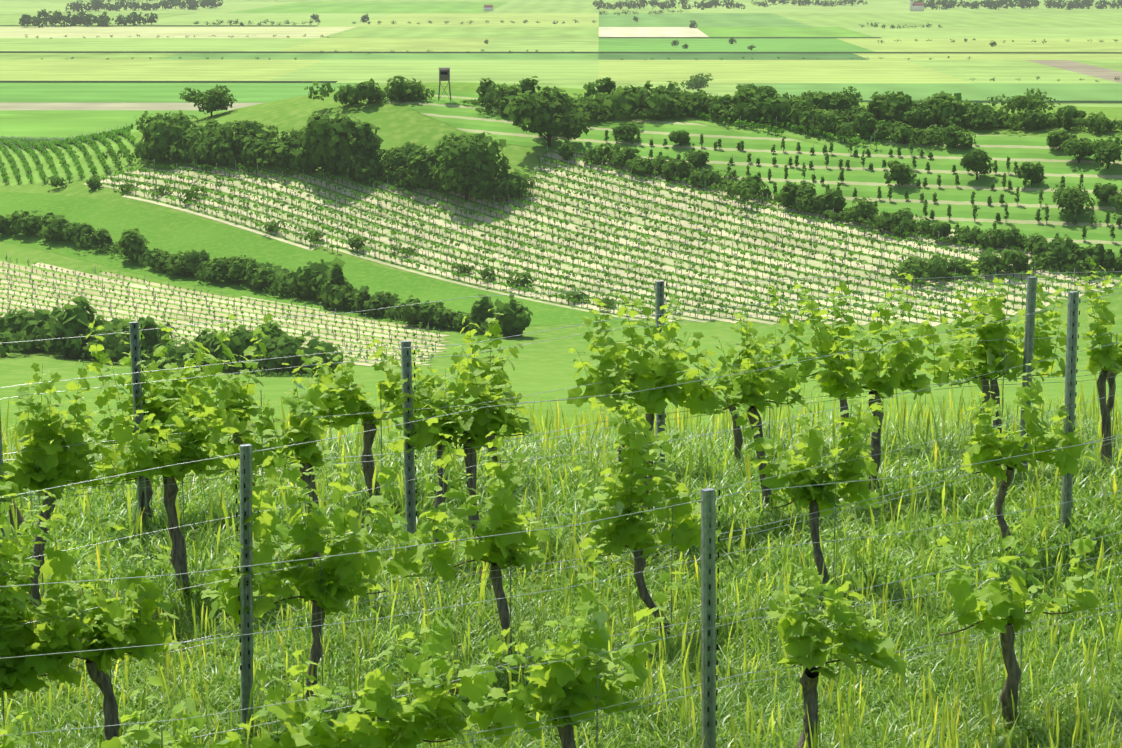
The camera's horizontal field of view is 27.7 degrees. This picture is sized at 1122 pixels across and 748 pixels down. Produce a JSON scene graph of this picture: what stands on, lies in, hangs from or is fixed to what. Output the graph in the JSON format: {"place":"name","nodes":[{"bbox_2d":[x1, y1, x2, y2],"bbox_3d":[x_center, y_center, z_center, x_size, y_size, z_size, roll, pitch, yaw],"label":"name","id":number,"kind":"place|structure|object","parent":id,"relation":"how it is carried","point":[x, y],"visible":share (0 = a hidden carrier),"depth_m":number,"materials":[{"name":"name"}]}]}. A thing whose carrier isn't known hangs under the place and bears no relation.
{"place":"outdoors","nodes":[
{"label":"outdoors","id":0,"kind":"place"},
{"bbox_2d":[0,133,138,186],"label":"vineyard soil","id":1,"kind":"structure","parent":0,"point":[48,173],"depth_m":398.83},
{"bbox_2d":[0,123,130,181],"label":"vineyard posts","id":2,"kind":"object","parent":1,"relation":"on","point":[52,138],"visible":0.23,"depth_m":422.68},
{"bbox_2d":[0,126,135,183],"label":"vineyard vines","id":3,"kind":"object","parent":1,"relation":"on","point":[82,138],"depth_m":407.22,"materials":[{"name":"green plant"}]},
{"bbox_2d":[0,53,181,58],"bbox_3d":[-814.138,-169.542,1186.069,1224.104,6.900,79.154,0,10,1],"label":"field","id":4,"kind":"structure","parent":0,"point":[80,55],"depth_m":1186.15,"materials":[{"name":"green plant"}]},
{"bbox_2d":[0,13,191,26],"bbox_3d":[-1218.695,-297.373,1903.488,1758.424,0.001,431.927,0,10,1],"label":"field","id":5,"kind":"structure","parent":0,"point":[9,18],"depth_m":1970.41,"materials":[{"name":"green plant"}]},
{"bbox_2d":[0,110,227,139],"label":"field","id":6,"kind":"structure","parent":0,"point":[50,124],"depth_m":685.53,"materials":[{"name":"green plant"}]},
{"bbox_2d":[0,103,260,109],"bbox_3d":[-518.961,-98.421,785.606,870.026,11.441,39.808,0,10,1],"label":"field","id":7,"kind":"structure","parent":0,"point":[96,106],"depth_m":780.30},
{"bbox_2d":[0,2,295,12],"bbox_3d":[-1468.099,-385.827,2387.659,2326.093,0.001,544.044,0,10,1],"label":"field","id":8,"kind":"structure","parent":0,"point":[35,7],"depth_m":2286.31,"materials":[{"name":"green plant"}]},
{"bbox_2d":[0,25,317,25],"bbox_3d":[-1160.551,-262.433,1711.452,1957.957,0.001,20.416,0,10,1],"label":"field edge","id":9,"kind":"object","parent":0,"point":[172,25],"visible":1,"depth_m":1702.04,"materials":[{"name":"green plant"}]},
{"bbox_2d":[0,59,321,82],"bbox_3d":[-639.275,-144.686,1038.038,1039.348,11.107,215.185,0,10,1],"label":"field","id":10,"kind":"structure","parent":0,"point":[120,70],"depth_m":1026.54,"materials":[{"name":"green plant"}]},
{"bbox_2d":[0,38,321,52],"bbox_3d":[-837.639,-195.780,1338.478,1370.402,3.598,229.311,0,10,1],"label":"field","id":11,"kind":"structure","parent":0,"point":[151,44],"depth_m":1335.69,"materials":[{"name":"green plant"}]},
{"bbox_2d":[0,81,336,81],"bbox_3d":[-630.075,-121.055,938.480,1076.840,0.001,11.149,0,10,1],"label":"field edge","id":12,"kind":"object","parent":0,"point":[166,81],"visible":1,"depth_m":931.08,"materials":[{"name":"green plant"}]},
{"bbox_2d":[0,27,355,37],"bbox_3d":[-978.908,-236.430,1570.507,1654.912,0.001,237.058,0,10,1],"label":"field","id":13,"kind":"structure","parent":0,"point":[153,32],"depth_m":1549.22,"materials":[{"name":"beige plant"}]},
{"bbox_2d":[0,83,378,102],"bbox_3d":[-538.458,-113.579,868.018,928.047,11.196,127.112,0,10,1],"label":"field","id":14,"kind":"structure","parent":0,"point":[133,92],"depth_m":865.73,"materials":[{"name":"green plant"}]},
{"bbox_2d":[0,259,450,365],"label":"vineyard","id":15,"kind":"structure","parent":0,"point":[182,318],"depth_m":306.46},
{"bbox_2d":[0,256,440,364],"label":"straw vineyard vines","id":16,"kind":"object","parent":15,"relation":"on","point":[227,305],"depth_m":302.49,"materials":[{"name":"plant"}]},
{"bbox_2d":[6,254,439,357],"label":"vineyard posts","id":17,"kind":"object","parent":15,"relation":"on","point":[209,308],"visible":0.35,"depth_m":302.52,"materials":[{"name":"wood"}]},
{"bbox_2d":[99,13,395,26],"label":"field","id":18,"kind":"structure","parent":0,"point":[336,19],"depth_m":1879.00,"materials":[{"name":"green plant"}]},
{"bbox_2d":[0,192,649,327],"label":"meadow","id":19,"kind":"structure","parent":0,"point":[172,233],"depth_m":341.88,"materials":[{"name":"green plant"}]},
{"bbox_2d":[229,2,507,12],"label":"field","id":20,"kind":"structure","parent":0,"point":[387,7],"depth_m":2331.45,"materials":[{"name":"green plant"}]},
{"bbox_2d":[160,53,597,59],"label":"field","id":21,"kind":"structure","parent":0,"point":[398,56],"depth_m":1173.65,"materials":[{"name":"green plant"}]},
{"bbox_2d":[277,38,495,51],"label":"field","id":22,"kind":"structure","parent":0,"point":[399,44],"depth_m":1319.92,"materials":[{"name":"green plant"}]},
{"bbox_2d":[263,60,597,82],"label":"field","id":23,"kind":"structure","parent":0,"point":[476,71],"depth_m":1017.09,"materials":[{"name":"green plant"}]},
{"bbox_2d":[321,27,598,37],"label":"field","id":24,"kind":"structure","parent":0,"point":[474,32],"depth_m":1548.60,"materials":[{"name":"green plant"}]},
{"bbox_2d":[349,13,598,26],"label":"field","id":25,"kind":"structure","parent":0,"point":[496,19],"depth_m":1848.26,"materials":[{"name":"green plant"}]},
{"bbox_2d":[376,83,630,89],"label":"field","id":26,"kind":"structure","parent":0,"point":[573,85],"depth_m":913.00,"materials":[{"name":"green plant"}]},
{"bbox_2d":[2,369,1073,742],"bbox_3d":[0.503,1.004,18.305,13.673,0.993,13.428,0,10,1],"label":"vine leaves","id":27,"kind":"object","parent":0,"point":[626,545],"visible":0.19,"depth_m":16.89,"materials":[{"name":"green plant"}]},
{"bbox_2d":[479,38,598,51],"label":"field","id":28,"kind":"structure","parent":0,"point":[544,44],"depth_m":1319.39,"materials":[{"name":"green plant"}]},
{"bbox_2d":[0,0,1116,1],"bbox_3d":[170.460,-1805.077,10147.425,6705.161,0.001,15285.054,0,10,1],"label":"trees","id":29,"kind":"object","parent":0,"point":[479,0],"depth_m":2716.43,"materials":[{"name":"green plant"}]},
{"bbox_2d":[2,334,1116,747],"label":"vine stakes","id":30,"kind":"object","parent":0,"point":[652,516],"visible":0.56,"depth_m":18.36,"materials":[{"name":"brown wood"}]},
{"bbox_2d":[0,3,1121,747],"bbox_3d":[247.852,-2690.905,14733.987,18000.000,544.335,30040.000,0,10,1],"label":"ground","id":31,"kind":"structure","parent":0,"point":[546,365],"depth_m":230.15,"materials":[{"name":"green plant"}]},
{"bbox_2d":[438,68,451,101],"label":"hunting stand","id":32,"kind":"object","parent":31,"relation":"on","point":[444,77],"visible":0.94,"depth_m":385.62,"materials":[{"name":"brown wood"}]},
{"bbox_2d":[384,90,606,153],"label":"hilltop grass","id":33,"kind":"structure","parent":31,"relation":"on","point":[455,112],"depth_m":375.19,"materials":[{"name":"green plant"}]},
{"bbox_2d":[0,276,1079,747],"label":"steel posts","id":34,"kind":"object","parent":31,"relation":"on","point":[708,564],"visible":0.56,"depth_m":16.02,"materials":[{"name":"grey metal"}]},
{"bbox_2d":[0,271,1121,747],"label":"trellis wires","id":35,"kind":"object","parent":34,"relation":"attached to","point":[574,513],"visible":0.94,"depth_m":16.82,"materials":[{"name":"grey metal"}]},
{"bbox_2d":[0,72,1121,377],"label":"ridge trees","id":36,"kind":"object","parent":31,"relation":"on","point":[338,144],"depth_m":344.65,"materials":[{"name":"green plant"}]},
{"bbox_2d":[0,258,1121,747],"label":"vines","id":37,"kind":"object","parent":31,"relation":"on","point":[552,696],"depth_m":17.49,"materials":[{"name":"green plant"}]},
{"bbox_2d":[0,512,1121,747],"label":"grass","id":38,"kind":"structure","parent":31,"relation":"on","point":[672,666],"depth_m":16.56,"materials":[{"name":"green plant"}]},
{"bbox_2d":[1,371,1121,607],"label":"grass","id":39,"kind":"structure","parent":31,"relation":"on","point":[935,455],"depth_m":20.50,"materials":[{"name":"green plant"}]},
{"bbox_2d":[19,0,1121,81],"bbox_3d":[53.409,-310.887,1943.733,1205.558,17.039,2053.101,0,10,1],"label":"trees","id":40,"kind":"object","parent":31,"relation":"on","point":[74,19],"materials":[{"name":"green plant"}]},
{"bbox_2d":[687,109,883,149],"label":"vineyard vines","id":41,"kind":"object","parent":31,"relation":"on","point":[769,128],"depth_m":356.32,"materials":[{"name":"green plant"}]},
{"bbox_2d":[710,110,874,140],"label":"young trees","id":42,"kind":"object","parent":31,"relation":"on","point":[806,125],"visible":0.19,"depth_m":354.63,"materials":[{"name":"green plant"}]},
{"bbox_2d":[600,116,1121,257],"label":"orchard grass","id":43,"kind":"structure","parent":31,"relation":"on","point":[1055,162],"depth_m":333.56,"materials":[{"name":"green plant"}]},
{"bbox_2d":[607,134,1120,236],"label":"orchard stakes","id":44,"kind":"object","parent":31,"relation":"on","point":[880,190],"visible":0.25,"depth_m":338.15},
{"bbox_2d":[910,0,923,5],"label":"church roof","id":45,"kind":"structure","parent":31,"relation":"on","point":[918,3],"depth_m":2160.98,"materials":[{"name":"red tile"}]},
{"bbox_2d":[0,51,1121,52],"bbox_3d":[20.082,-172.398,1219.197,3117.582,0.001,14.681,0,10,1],"label":"field edge","id":46,"kind":"object","parent":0,"point":[510,52],"visible":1,"depth_m":1216.42,"materials":[{"name":"green plant"}]},
{"bbox_2d":[488,2,690,12],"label":"field","id":47,"kind":"structure","parent":0,"point":[549,7],"depth_m":2284.48,"materials":[{"name":"green plant"}]},
{"bbox_2d":[84,150,1119,326],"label":"vineyard soil","id":48,"kind":"structure","parent":0,"point":[671,265],"depth_m":329.00,"materials":[{"name":"beige soil"}]},
{"bbox_2d":[91,142,1091,321],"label":"vineyard posts","id":49,"kind":"object","parent":48,"relation":"on","point":[594,228],"visible":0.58,"depth_m":327.09,"materials":[{"name":"brown wood"}]},
{"bbox_2d":[95,146,1116,323],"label":"vineyard vines","id":50,"kind":"object","parent":48,"relation":"on","point":[655,254],"depth_m":326.01,"materials":[{"name":"green plant"}]},
{"bbox_2d":[599,27,707,36],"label":"field","id":51,"kind":"structure","parent":0,"point":[648,32],"depth_m":1547.98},
{"bbox_2d":[631,83,737,96],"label":"field","id":52,"kind":"structure","parent":0,"point":[720,89],"depth_m":884.56,"materials":[{"name":"green plant"}]},
{"bbox_2d":[599,13,811,26],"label":"field","id":53,"kind":"structure","parent":0,"point":[703,20],"depth_m":1847.52,"materials":[{"name":"green plant"}]},
{"bbox_2d":[598,53,868,59],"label":"field","id":54,"kind":"structure","parent":0,"point":[713,56],"depth_m":1173.18,"materials":[{"name":"green plant"}]},
{"bbox_2d":[598,38,873,51],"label":"field","id":55,"kind":"structure","parent":0,"point":[724,45],"depth_m":1318.86,"materials":[{"name":"green plant"}]},
{"bbox_2d":[599,37,880,37],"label":"field edge","id":56,"kind":"object","parent":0,"point":[740,37],"visible":1,"depth_m":1445.55,"materials":[{"name":"green plant"}]},
{"bbox_2d":[670,113,888,149],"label":"vineyard soil","id":57,"kind":"structure","parent":0,"point":[822,139],"depth_m":357.50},
{"bbox_2d":[598,60,970,82],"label":"field","id":58,"kind":"structure","parent":0,"point":[778,71],"depth_m":1016.69,"materials":[{"name":"green plant"}]},
{"bbox_2d":[697,27,872,36],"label":"field","id":59,"kind":"structure","parent":0,"point":[775,32],"depth_m":1551.70,"materials":[{"name":"green plant"}]},
{"bbox_2d":[675,2,968,12],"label":"field","id":60,"kind":"structure","parent":0,"point":[885,7],"depth_m":2239.34,"materials":[{"name":"green plant"}]},
{"bbox_2d":[910,1,923,10],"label":"church walls","id":61,"kind":"structure","parent":0,"point":[916,8],"depth_m":2160.18,"materials":[{"name":"white paint"}]},
{"bbox_2d":[736,83,1121,102],"bbox_3d":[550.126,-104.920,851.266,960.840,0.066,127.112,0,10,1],"label":"field","id":62,"kind":"structure","parent":0,"point":[1059,92],"depth_m":877.59,"materials":[{"name":"green plant"}]},
{"bbox_2d":[772,13,1121,26],"bbox_3d":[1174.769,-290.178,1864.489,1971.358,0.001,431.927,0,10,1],"label":"field","id":63,"kind":"structure","parent":0,"point":[981,19],"depth_m":1876.75,"materials":[{"name":"green plant"}]},
{"bbox_2d":[836,38,1121,53],"bbox_3d":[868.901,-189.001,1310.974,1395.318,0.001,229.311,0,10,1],"label":"field","id":64,"kind":"structure","parent":0,"point":[984,45],"depth_m":1318.34,"materials":[{"name":"green plant"}]},
{"bbox_2d":[841,27,1121,38],"bbox_3d":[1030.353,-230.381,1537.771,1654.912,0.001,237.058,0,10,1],"label":"field","id":65,"kind":"structure","parent":0,"point":[1022,32],"depth_m":1551.08,"materials":[{"name":"green plant"}]},
{"bbox_2d":[853,53,1121,59],"bbox_3d":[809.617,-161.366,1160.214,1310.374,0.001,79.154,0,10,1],"label":"field","id":66,"kind":"structure","parent":0,"point":[878,56],"depth_m":1172.71,"materials":[{"name":"plant"}]},
{"bbox_2d":[856,100,1121,101],"bbox_3d":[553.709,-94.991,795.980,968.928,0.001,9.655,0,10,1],"label":"field edge","id":67,"kind":"object","parent":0,"point":[1012,101],"depth_m":801.43,"materials":[{"name":"green plant"}]},
{"bbox_2d":[902,2,1121,12],"bbox_3d":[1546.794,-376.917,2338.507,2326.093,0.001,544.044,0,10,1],"label":"field","id":68,"kind":"structure","parent":0,"point":[1042,8],"depth_m":2238.44,"materials":[{"name":"green plant"}]},
{"bbox_2d":[905,60,1121,83],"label":"field","id":69,"kind":"structure","parent":0,"point":[999,71],"depth_m":1010.24,"materials":[{"name":"green plant"}]},
{"bbox_2d":[962,103,1121,106],"bbox_3d":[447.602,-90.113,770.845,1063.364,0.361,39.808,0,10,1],"label":"field","id":70,"kind":"structure","parent":0,"point":[1098,105],"depth_m":784.75,"materials":[{"name":"plant"}]},
{"bbox_2d":[1027,60,1121,82],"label":"field","id":71,"kind":"structure","parent":0,"point":[1096,71],"depth_m":1046.34,"materials":[{"name":"brown soil"}]},
{"bbox_2d":[1069,60,1121,71],"bbox_3d":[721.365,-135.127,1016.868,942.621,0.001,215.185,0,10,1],"label":"field","id":72,"kind":"structure","parent":0,"point":[1115,65],"depth_m":1095.44,"materials":[{"name":"green plant"}]}
]}

